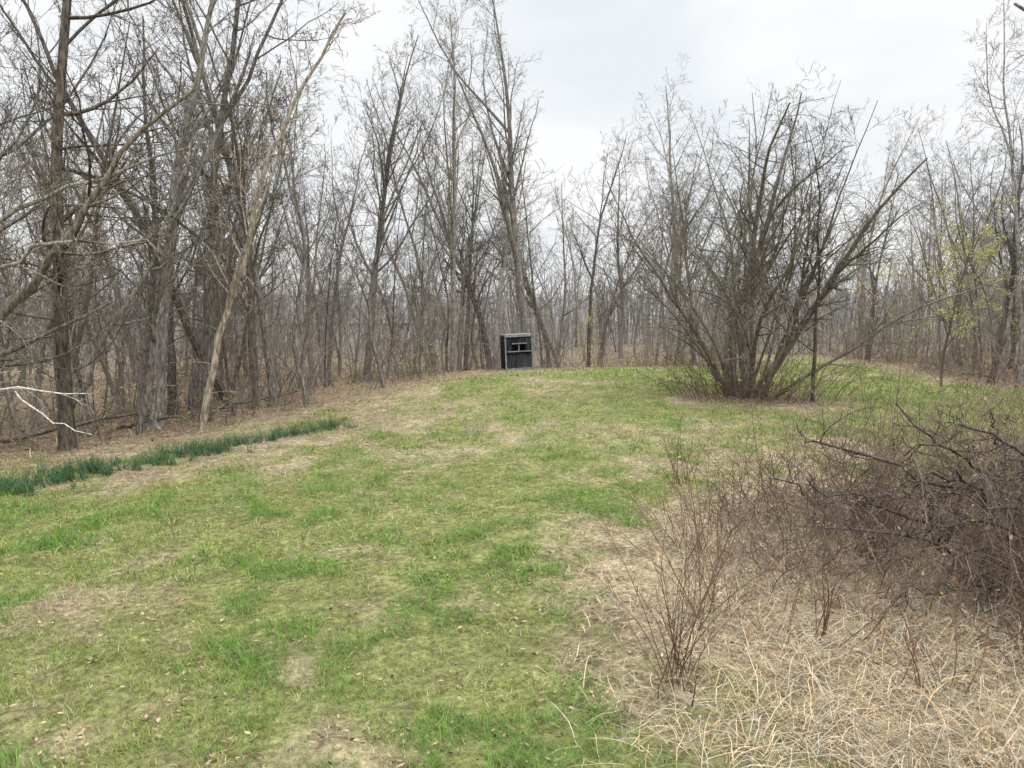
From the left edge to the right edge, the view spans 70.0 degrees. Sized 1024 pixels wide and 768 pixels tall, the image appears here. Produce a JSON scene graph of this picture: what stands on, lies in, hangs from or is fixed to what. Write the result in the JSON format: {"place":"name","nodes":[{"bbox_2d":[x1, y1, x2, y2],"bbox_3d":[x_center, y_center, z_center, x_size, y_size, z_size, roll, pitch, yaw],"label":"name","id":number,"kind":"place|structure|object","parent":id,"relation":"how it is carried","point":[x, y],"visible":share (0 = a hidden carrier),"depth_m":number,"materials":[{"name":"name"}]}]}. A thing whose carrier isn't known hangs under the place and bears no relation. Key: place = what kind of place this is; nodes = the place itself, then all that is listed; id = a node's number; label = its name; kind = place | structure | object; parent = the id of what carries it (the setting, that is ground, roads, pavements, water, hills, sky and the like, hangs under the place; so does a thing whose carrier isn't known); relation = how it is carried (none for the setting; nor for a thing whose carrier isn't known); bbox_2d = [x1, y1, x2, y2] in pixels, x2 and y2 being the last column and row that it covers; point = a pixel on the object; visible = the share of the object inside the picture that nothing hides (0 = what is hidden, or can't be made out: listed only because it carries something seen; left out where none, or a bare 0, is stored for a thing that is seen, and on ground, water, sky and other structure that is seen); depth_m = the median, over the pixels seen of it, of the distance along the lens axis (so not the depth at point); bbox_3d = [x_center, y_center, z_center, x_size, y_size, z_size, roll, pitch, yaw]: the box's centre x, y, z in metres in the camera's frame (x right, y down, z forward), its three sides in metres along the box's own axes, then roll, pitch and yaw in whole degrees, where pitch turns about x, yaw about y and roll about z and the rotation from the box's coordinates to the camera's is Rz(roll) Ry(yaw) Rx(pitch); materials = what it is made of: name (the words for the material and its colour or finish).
{"place":"outdoors","nodes":[
{"label":"outdoors","id":0,"kind":"place"},
{"bbox_2d":[2,291,1017,323],"bbox_3d":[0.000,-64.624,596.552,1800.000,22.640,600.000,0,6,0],"label":"wooded hills","id":1,"kind":"structure","parent":0,"point":[562,305],"depth_m":307.74,"materials":[{"name":"plant"}]},
{"bbox_2d":[0,323,1023,767],"bbox_3d":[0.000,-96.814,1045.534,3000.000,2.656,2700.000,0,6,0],"label":"ground","id":2,"kind":"structure","parent":0,"point":[298,731],"depth_m":8.13,"materials":[{"name":"green plant"}]},
{"bbox_2d":[0,69,87,421],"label":"bare tree","id":3,"kind":"object","parent":2,"relation":"on","point":[57,405],"visible":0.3,"depth_m":27.04,"materials":[{"name":"grey plant"}]},
{"bbox_2d":[0,363,97,434],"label":"fallen branch","id":4,"kind":"object","parent":2,"relation":"on","point":[22,400],"visible":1,"depth_m":13.59,"materials":[{"name":"grey wood"}]},
{"bbox_2d":[0,209,102,430],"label":"bare tree","id":5,"kind":"object","parent":2,"relation":"on","point":[39,417],"visible":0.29,"depth_m":23.01,"materials":[{"name":"grey plant"}]},
{"bbox_2d":[0,63,115,429],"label":"bare tree","id":6,"kind":"object","parent":2,"relation":"on","point":[72,302],"visible":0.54,"depth_m":20.93,"materials":[{"name":"brown plant"}]},
{"bbox_2d":[0,47,115,419],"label":"bare tree","id":7,"kind":"object","parent":2,"relation":"on","point":[70,315],"visible":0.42,"depth_m":25.24,"materials":[{"name":"grey plant"}]},
{"bbox_2d":[0,64,143,381],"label":"bare tree","id":8,"kind":"object","parent":2,"relation":"on","point":[76,140],"visible":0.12,"depth_m":42.16,"materials":[{"name":"grey plant"}]},
{"bbox_2d":[0,0,144,395],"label":"tall bare tree","id":9,"kind":"object","parent":2,"relation":"on","point":[22,142],"visible":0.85,"depth_m":17.33,"materials":[{"name":"grey plant"}]},
{"bbox_2d":[0,404,150,442],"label":"fallen log","id":10,"kind":"object","parent":2,"relation":"on","point":[38,433],"visible":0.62,"depth_m":18.64,"materials":[{"name":"wood"}]},
{"bbox_2d":[0,0,152,427],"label":"bare tree","id":11,"kind":"object","parent":2,"relation":"on","point":[81,196],"visible":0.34,"depth_m":26.16,"materials":[{"name":"brown plant"}]},
{"bbox_2d":[0,118,186,371],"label":"leaning tree","id":12,"kind":"object","parent":2,"relation":"on","point":[29,249],"visible":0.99,"depth_m":13.83,"materials":[{"name":"grey plant"}]},
{"bbox_2d":[45,133,141,411],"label":"bare tree","id":13,"kind":"object","parent":2,"relation":"on","point":[122,356],"visible":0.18,"depth_m":29.79,"materials":[{"name":"brown plant"}]},
{"bbox_2d":[0,97,193,358],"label":"leaning tree","id":14,"kind":"object","parent":2,"relation":"on","point":[7,215],"visible":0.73,"depth_m":14.74,"materials":[{"name":"grey plant"}]},
{"bbox_2d":[0,45,207,434],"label":"leaning tree","id":15,"kind":"object","parent":2,"relation":"on","point":[14,302],"visible":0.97,"depth_m":14.24,"materials":[{"name":"brown plant"}]},
{"bbox_2d":[0,0,235,405],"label":"bare tree","id":16,"kind":"object","parent":2,"relation":"on","point":[197,348],"visible":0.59,"depth_m":20.91,"materials":[{"name":"brown plant"}]},
{"bbox_2d":[0,0,249,450],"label":"tall bare tree","id":17,"kind":"object","parent":2,"relation":"on","point":[67,439],"visible":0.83,"depth_m":15.99,"materials":[{"name":"brown plant"}]},
{"bbox_2d":[0,434,260,497],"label":"daffodil bed","id":18,"kind":"object","parent":2,"relation":"on","point":[68,471],"visible":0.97,"depth_m":13.73,"materials":[{"name":"green plant"}]},
{"bbox_2d":[56,0,217,419],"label":"bare tree","id":19,"kind":"object","parent":2,"relation":"on","point":[152,284],"visible":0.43,"depth_m":21.35,"materials":[{"name":"grey plant"}]},
{"bbox_2d":[34,97,249,433],"bbox_3d":[-8.777,-2.385,17.517,4.399,8.663,3.418,3,6,25],"label":"leaning tree","id":20,"kind":"object","parent":2,"relation":"on","point":[100,343],"visible":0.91,"depth_m":17.43,"materials":[{"name":"grey plant"}]},
{"bbox_2d":[64,141,225,394],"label":"bare tree","id":21,"kind":"object","parent":2,"relation":"on","point":[126,275],"visible":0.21,"depth_m":25.98,"materials":[{"name":"grey plant"}]},
{"bbox_2d":[94,81,245,434],"bbox_3d":[-8.127,-2.914,18.143,2.442,8.987,3.676,5,7,40],"label":"leaning tree","id":22,"kind":"object","parent":2,"relation":"on","point":[153,348],"visible":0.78,"depth_m":17.89,"materials":[{"name":"grey plant"}]},
{"bbox_2d":[24,0,332,429],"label":"bare tree","id":23,"kind":"object","parent":2,"relation":"on","point":[158,395],"visible":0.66,"depth_m":19.17,"materials":[{"name":"grey plant"}]},
{"bbox_2d":[118,86,242,415],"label":"bare tree","id":24,"kind":"object","parent":2,"relation":"on","point":[171,340],"visible":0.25,"depth_m":23.45,"materials":[{"name":"grey plant"}]},
{"bbox_2d":[121,73,265,415],"bbox_3d":[-8.321,-3.392,19.553,3.122,9.331,3.252,4,7,33],"label":"bare tree","id":25,"kind":"object","parent":2,"relation":"on","point":[220,300],"visible":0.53,"depth_m":19.83,"materials":[{"name":"brown plant"}]},
{"bbox_2d":[64,0,346,422],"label":"tall bare tree","id":26,"kind":"object","parent":2,"relation":"on","point":[208,334],"visible":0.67,"depth_m":20.01,"materials":[{"name":"grey plant"}]},
{"bbox_2d":[143,9,271,410],"bbox_3d":[-11.165,-6.531,27.042,5.341,16.119,4.482,-8,-14,-19],"label":"bare tree","id":27,"kind":"object","parent":2,"relation":"on","point":[193,379],"visible":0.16,"depth_m":26.73,"materials":[{"name":"grey plant"}]},
{"bbox_2d":[127,0,315,406],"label":"tall bare tree","id":28,"kind":"object","parent":2,"relation":"on","point":[272,395],"visible":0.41,"depth_m":21.46,"materials":[{"name":"grey plant"}]},
{"bbox_2d":[147,0,299,409],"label":"bare tree","id":29,"kind":"object","parent":2,"relation":"on","point":[250,295],"visible":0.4,"depth_m":21.99,"materials":[{"name":"brown plant"}]},
{"bbox_2d":[174,171,278,401],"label":"bare tree","id":30,"kind":"object","parent":2,"relation":"on","point":[217,307],"visible":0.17,"depth_m":29.01,"materials":[{"name":"grey plant"}]},
{"bbox_2d":[175,38,312,396],"bbox_3d":[-10.169,-6.212,28.914,5.196,14.045,5.698,2,6,18],"label":"bare tree","id":31,"kind":"object","parent":2,"relation":"on","point":[243,282],"visible":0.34,"depth_m":28.13,"materials":[{"name":"brown plant"}]},
{"bbox_2d":[160,67,332,395],"bbox_3d":[-9.027,-5.213,24.759,5.666,12.392,4.122,6,-3,-22],"label":"bare tree","id":32,"kind":"object","parent":2,"relation":"on","point":[246,322],"visible":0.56,"depth_m":25.27,"materials":[{"name":"brown plant"}]},
{"bbox_2d":[214,181,314,392],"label":"bare tree","id":33,"kind":"object","parent":2,"relation":"on","point":[267,301],"visible":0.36,"depth_m":32.44,"materials":[{"name":"grey plant"}]},
{"bbox_2d":[162,0,379,431],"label":"leaning tree","id":34,"kind":"object","parent":2,"relation":"on","point":[240,269],"visible":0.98,"depth_m":18.12,"materials":[{"name":"brown plant"}]},
{"bbox_2d":[219,415,357,445],"bbox_3d":[-5.266,1.058,17.378,1.058,0.423,3.739,4,7,35],"label":"daffodil bed","id":35,"kind":"object","parent":2,"relation":"on","point":[293,433],"visible":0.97,"depth_m":17.36,"materials":[{"name":"green plant"}]},
{"bbox_2d":[226,38,359,407],"bbox_3d":[-6.434,-4.611,21.580,3.796,11.664,2.902,-3,6,-31],"label":"leaning tree","id":36,"kind":"object","parent":2,"relation":"on","point":[297,364],"visible":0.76,"depth_m":21.66,"materials":[{"name":"grey plant"}]},
{"bbox_2d":[254,113,335,375],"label":"bare tree","id":37,"kind":"object","parent":2,"relation":"on","point":[298,229],"visible":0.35,"depth_m":42.67,"materials":[{"name":"grey plant"}]},
{"bbox_2d":[247,74,354,388],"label":"bare tree","id":38,"kind":"object","parent":2,"relation":"on","point":[310,285],"visible":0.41,"depth_m":32.59,"materials":[{"name":"grey plant"}]},
{"bbox_2d":[297,209,385,382],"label":"bare tree","id":39,"kind":"object","parent":2,"relation":"on","point":[353,298],"visible":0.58,"depth_m":35.42,"materials":[{"name":"grey plant"}]},
{"bbox_2d":[300,196,386,387],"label":"bare tree","id":40,"kind":"object","parent":2,"relation":"on","point":[330,283],"visible":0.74,"depth_m":29.22,"materials":[{"name":"grey plant"}]},
{"bbox_2d":[289,111,434,387],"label":"leaning tree","id":41,"kind":"object","parent":2,"relation":"on","point":[371,289],"visible":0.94,"depth_m":26.56,"materials":[{"name":"grey plant"}]},
{"bbox_2d":[339,144,430,373],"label":"bare tree","id":42,"kind":"object","parent":2,"relation":"on","point":[397,268],"visible":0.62,"depth_m":47.95,"materials":[{"name":"grey plant"}]},
{"bbox_2d":[345,17,468,381],"bbox_3d":[-5.080,-8.062,33.048,5.383,16.516,6.978,1,6,13],"label":"tall bare tree","id":43,"kind":"object","parent":2,"relation":"on","point":[385,180],"visible":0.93,"depth_m":32.81,"materials":[{"name":"grey plant"}]},
{"bbox_2d":[369,163,444,372],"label":"bare tree","id":44,"kind":"object","parent":2,"relation":"on","point":[394,296],"visible":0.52,"depth_m":43.67,"materials":[{"name":"grey plant"}]},
{"bbox_2d":[393,183,478,373],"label":"bare tree","id":45,"kind":"object","parent":2,"relation":"on","point":[424,279],"visible":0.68,"depth_m":35.52,"materials":[{"name":"grey plant"}]},
{"bbox_2d":[387,121,486,375],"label":"bare tree","id":46,"kind":"object","parent":2,"relation":"on","point":[422,273],"visible":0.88,"depth_m":33.87,"materials":[{"name":"grey plant"}]},
{"bbox_2d":[394,149,481,370],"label":"bare tree","id":47,"kind":"object","parent":2,"relation":"on","point":[445,284],"visible":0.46,"depth_m":42.68,"materials":[{"name":"grey plant"}]},
{"bbox_2d":[362,0,520,371],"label":"tall bare tree","id":48,"kind":"object","parent":2,"relation":"on","point":[450,239],"visible":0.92,"depth_m":34.65,"materials":[{"name":"grey plant"}]},
{"bbox_2d":[409,116,496,369],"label":"bare tree","id":49,"kind":"object","parent":2,"relation":"on","point":[483,331],"visible":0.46,"depth_m":43.14,"materials":[{"name":"grey plant"}]},
{"bbox_2d":[414,114,517,370],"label":"bare tree","id":50,"kind":"object","parent":2,"relation":"on","point":[466,262],"visible":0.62,"depth_m":41.39,"materials":[{"name":"grey plant"}]},
{"bbox_2d":[423,115,535,370],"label":"bare tree","id":51,"kind":"object","parent":2,"relation":"on","point":[468,318],"visible":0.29,"depth_m":46.24,"materials":[{"name":"grey plant"}]},
{"bbox_2d":[400,0,560,367],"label":"tall bare tree","id":52,"kind":"object","parent":2,"relation":"on","point":[512,228],"visible":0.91,"depth_m":37.00,"materials":[{"name":"grey plant"}]},
{"bbox_2d":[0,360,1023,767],"bbox_3d":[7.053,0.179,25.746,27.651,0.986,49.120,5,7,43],"label":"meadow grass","id":53,"kind":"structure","parent":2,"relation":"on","point":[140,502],"depth_m":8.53,"materials":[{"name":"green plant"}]},
{"bbox_2d":[0,360,1023,767],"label":"dry grass","id":54,"kind":"structure","parent":2,"relation":"on","point":[928,670],"depth_m":6.13,"materials":[{"name":"beige plant"}]},
{"bbox_2d":[0,1,1023,435],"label":"distant trees","id":55,"kind":"object","parent":2,"relation":"on","point":[620,273],"visible":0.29,"depth_m":47.53,"materials":[{"name":"plant"}]},
{"bbox_2d":[0,212,1023,453],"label":"underbrush","id":56,"kind":"object","parent":2,"relation":"on","point":[360,377],"visible":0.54,"depth_m":30.69,"materials":[{"name":"plant"}]},
{"bbox_2d":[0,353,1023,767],"bbox_3d":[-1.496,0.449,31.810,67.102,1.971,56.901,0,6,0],"label":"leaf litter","id":57,"kind":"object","parent":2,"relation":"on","point":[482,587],"visible":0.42,"depth_m":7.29,"materials":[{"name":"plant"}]},
{"bbox_2d":[0,247,1023,351],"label":"distant woods","id":58,"kind":"object","parent":2,"relation":"on","point":[571,317],"visible":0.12,"depth_m":109.39,"materials":[{"name":"plant"}]},
{"bbox_2d":[456,181,567,368],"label":"bare tree","id":59,"kind":"object","parent":2,"relation":"on","point":[471,327],"visible":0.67,"depth_m":43.16,"materials":[{"name":"grey plant"}]},
{"bbox_2d":[469,145,555,368],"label":"bare tree","id":60,"kind":"object","parent":2,"relation":"on","point":[503,260],"visible":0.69,"depth_m":40.36,"materials":[{"name":"grey plant"}]},
{"bbox_2d":[499,333,533,369],"bbox_3d":[0.219,-1.575,35.972,1.400,1.775,1.390,-4,6,-12],"label":"hunting blind","id":61,"kind":"object","parent":2,"relation":"on","point":[514,355],"visible":0.99,"depth_m":35.45,"materials":[{"name":"black wood"}]},
{"bbox_2d":[456,107,577,367],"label":"bare tree","id":62,"kind":"object","parent":2,"relation":"on","point":[530,291],"visible":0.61,"depth_m":41.99,"materials":[{"name":"grey plant"}]},
{"bbox_2d":[563,117,653,367],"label":"bare tree","id":63,"kind":"object","parent":2,"relation":"on","point":[594,259],"visible":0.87,"depth_m":44.01,"materials":[{"name":"grey plant"}]},
{"bbox_2d":[569,491,769,706],"bbox_3d":[1.231,1.667,5.948,1.252,1.662,1.699,-4,7,-39],"label":"bramble shrub","id":64,"kind":"object","parent":2,"relation":"on","point":[676,658],"visible":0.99,"depth_m":5.92,"materials":[{"name":"plant"}]},
{"bbox_2d":[631,52,730,365],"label":"bare tree","id":65,"kind":"object","parent":2,"relation":"on","point":[668,114],"visible":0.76,"depth_m":43.77,"materials":[{"name":"grey plant"}]},
{"bbox_2d":[645,403,716,486],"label":"bramble shrub","id":66,"kind":"object","parent":2,"relation":"on","point":[678,479],"visible":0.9,"depth_m":12.26,"materials":[{"name":"plant"}]},
{"bbox_2d":[635,145,729,365],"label":"tall bare tree","id":67,"kind":"object","parent":2,"relation":"on","point":[690,281],"visible":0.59,"depth_m":44.21,"materials":[{"name":"grey plant"}]},
{"bbox_2d":[632,99,734,365],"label":"bare tree","id":68,"kind":"object","parent":2,"relation":"on","point":[662,287],"visible":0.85,"depth_m":41.38,"materials":[{"name":"grey plant"}]},
{"bbox_2d":[658,174,724,365],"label":"bare tree","id":69,"kind":"object","parent":2,"relation":"on","point":[680,249],"visible":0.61,"depth_m":40.96,"materials":[{"name":"grey plant"}]},
{"bbox_2d":[623,440,761,560],"bbox_3d":[2.204,1.398,9.127,1.906,1.455,0.988,3,6,28],"label":"bramble shrub","id":70,"kind":"object","parent":2,"relation":"on","point":[710,502],"visible":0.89,"depth_m":9.04,"materials":[{"name":"plant"}]},
{"bbox_2d":[596,479,792,628],"bbox_3d":[1.713,1.658,6.979,1.821,1.413,1.508,2,6,20],"label":"bramble shrub","id":71,"kind":"object","parent":2,"relation":"on","point":[714,584],"visible":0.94,"depth_m":7.17,"materials":[{"name":"plant"}]},
{"bbox_2d":[603,324,895,404],"bbox_3d":[7.541,-0.824,24.017,9.301,2.838,6.161,0,6,0],"label":"underbrush","id":72,"kind":"object","parent":2,"relation":"on","point":[763,394],"visible":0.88,"depth_m":23.13,"materials":[{"name":"plant"}]},
{"bbox_2d":[699,390,860,516],"bbox_3d":[3.826,0.989,10.618,2.206,1.913,2.141,0,6,0],"label":"bramble shrub","id":73,"kind":"object","parent":2,"relation":"on","point":[762,489],"visible":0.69,"depth_m":10.68,"materials":[{"name":"plant"}]},
{"bbox_2d":[548,61,1023,398],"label":"multi stem tree","id":74,"kind":"object","parent":2,"relation":"on","point":[744,298],"visible":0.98,"depth_m":22.67,"materials":[{"name":"grey plant"}]},
{"bbox_2d":[737,91,867,401],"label":"bare tree","id":75,"kind":"object","parent":2,"relation":"on","point":[814,350],"visible":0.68,"depth_m":22.48,"materials":[{"name":"grey plant"}]},
{"bbox_2d":[601,311,1023,696],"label":"bramble thicket","id":76,"kind":"object","parent":2,"relation":"on","point":[970,514],"visible":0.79,"depth_m":8.77,"materials":[{"name":"plant"}]},
{"bbox_2d":[787,502,907,646],"bbox_3d":[3.131,1.748,6.666,1.275,1.318,1.039,0,6,0],"label":"bramble shrub","id":77,"kind":"object","parent":2,"relation":"on","point":[826,619],"visible":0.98,"depth_m":6.71,"materials":[{"name":"plant"}]},
{"bbox_2d":[763,364,949,503],"bbox_3d":[5.243,0.761,11.282,1.788,2.273,3.402,-1,6,-7],"label":"bramble shrub","id":78,"kind":"object","parent":2,"relation":"on","point":[872,439],"visible":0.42,"depth_m":11.01,"materials":[{"name":"plant"}]},
{"bbox_2d":[792,439,967,577],"bbox_3d":[4.224,1.381,8.496,1.450,1.674,1.563,-4,7,-37],"label":"bramble shrub","id":79,"kind":"object","parent":2,"relation":"on","point":[883,503],"visible":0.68,"depth_m":8.49,"materials":[{"name":"plant"}]},
{"bbox_2d":[842,240,919,360],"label":"budding tree","id":80,"kind":"object","parent":2,"relation":"on","point":[880,279],"visible":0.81,"depth_m":45.52,"materials":[{"name":"plant"}]},
{"bbox_2d":[838,159,926,359],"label":"bare tree","id":81,"kind":"object","parent":2,"relation":"on","point":[874,290],"visible":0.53,"depth_m":48.10,"materials":[{"name":"grey plant"}]},
{"bbox_2d":[838,105,945,357],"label":"bare tree","id":82,"kind":"object","parent":2,"relation":"on","point":[872,236],"visible":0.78,"depth_m":50.52,"materials":[{"name":"brown plant"}]},
{"bbox_2d":[763,403,1023,613],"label":"dead branch","id":83,"kind":"object","parent":2,"relation":"on","point":[941,484],"visible":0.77,"depth_m":7.74,"materials":[{"name":"wood"}]},
{"bbox_2d":[869,173,938,357],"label":"bare tree","id":84,"kind":"object","parent":2,"relation":"on","point":[908,285],"visible":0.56,"depth_m":47.42,"materials":[{"name":"brown plant"}]},
{"bbox_2d":[837,577,1003,703],"bbox_3d":[3.279,2.015,6.005,1.424,0.931,0.981,0,6,0],"label":"bramble shrub","id":85,"kind":"object","parent":2,"relation":"on","point":[913,660],"visible":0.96,"depth_m":5.85,"materials":[{"name":"plant"}]},
{"bbox_2d":[880,174,970,364],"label":"bare tree","id":86,"kind":"object","parent":2,"relation":"on","point":[926,265],"visible":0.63,"depth_m":42.24,"materials":[{"name":"brown plant"}]},
{"bbox_2d":[890,175,967,360],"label":"bare tree","id":87,"kind":"object","parent":2,"relation":"on","point":[920,236],"visible":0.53,"depth_m":45.65,"materials":[{"name":"brown plant"}]},
{"bbox_2d":[894,177,977,366],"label":"bare tree","id":88,"kind":"object","parent":2,"relation":"on","point":[919,299],"visible":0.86,"depth_m":41.24,"materials":[{"name":"brown plant"}]},
{"bbox_2d":[891,149,990,346],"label":"bare tree","id":89,"kind":"object","parent":2,"relation":"on","point":[931,223],"visible":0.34,"depth_m":51.94,"materials":[{"name":"grey plant"}]},
{"bbox_2d":[889,104,1007,365],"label":"bare tree","id":90,"kind":"object","parent":2,"relation":"on","point":[929,175],"visible":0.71,"depth_m":43.04,"materials":[{"name":"grey plant"}]},
{"bbox_2d":[906,180,1008,368],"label":"bare tree","id":91,"kind":"object","parent":2,"relation":"on","point":[938,245],"visible":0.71,"depth_m":39.88,"materials":[{"name":"brown plant"}]},
{"bbox_2d":[907,190,1023,386],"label":"budding tree","id":92,"kind":"object","parent":2,"relation":"on","point":[968,252],"visible":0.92,"depth_m":28.50,"materials":[{"name":"green plant"}]},
{"bbox_2d":[923,146,1011,378],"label":"bare tree","id":93,"kind":"object","parent":2,"relation":"on","point":[978,277],"visible":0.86,"depth_m":33.89,"materials":[{"name":"grey plant"}]},
{"bbox_2d":[920,197,1017,378],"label":"budding tree","id":94,"kind":"object","parent":2,"relation":"on","point":[974,277],"visible":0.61,"depth_m":33.91,"materials":[{"name":"green plant"}]},
{"bbox_2d":[919,103,1023,368],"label":"bare tree","id":95,"kind":"object","parent":2,"relation":"on","point":[961,258],"visible":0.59,"depth_m":38.91,"materials":[{"name":"brown plant"}]},
{"bbox_2d":[931,0,1023,384],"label":"tall bare tree","id":96,"kind":"object","parent":2,"relation":"on","point":[1018,288],"visible":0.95,"depth_m":31.68,"materials":[{"name":"grey plant"}]},
{"bbox_2d":[936,112,1023,350],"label":"bare tree","id":97,"kind":"object","parent":2,"relation":"on","point":[971,181],"visible":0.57,"depth_m":42.90,"materials":[{"name":"grey plant"}]},
{"bbox_2d":[953,144,1023,382],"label":"bare tree","id":98,"kind":"object","parent":2,"relation":"on","point":[1006,304],"visible":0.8,"depth_m":31.45,"materials":[{"name":"grey plant"}]},
{"bbox_2d":[982,120,1023,368],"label":"bare tree","id":99,"kind":"object","parent":2,"relation":"on","point":[1019,203],"visible":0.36,"depth_m":39.92,"materials":[{"name":"grey plant"}]},
{"bbox_2d":[0,0,1023,298],"label":"sky","id":100,"kind":"structure","parent":0,"point":[597,57],"materials":[{"name":"white"}]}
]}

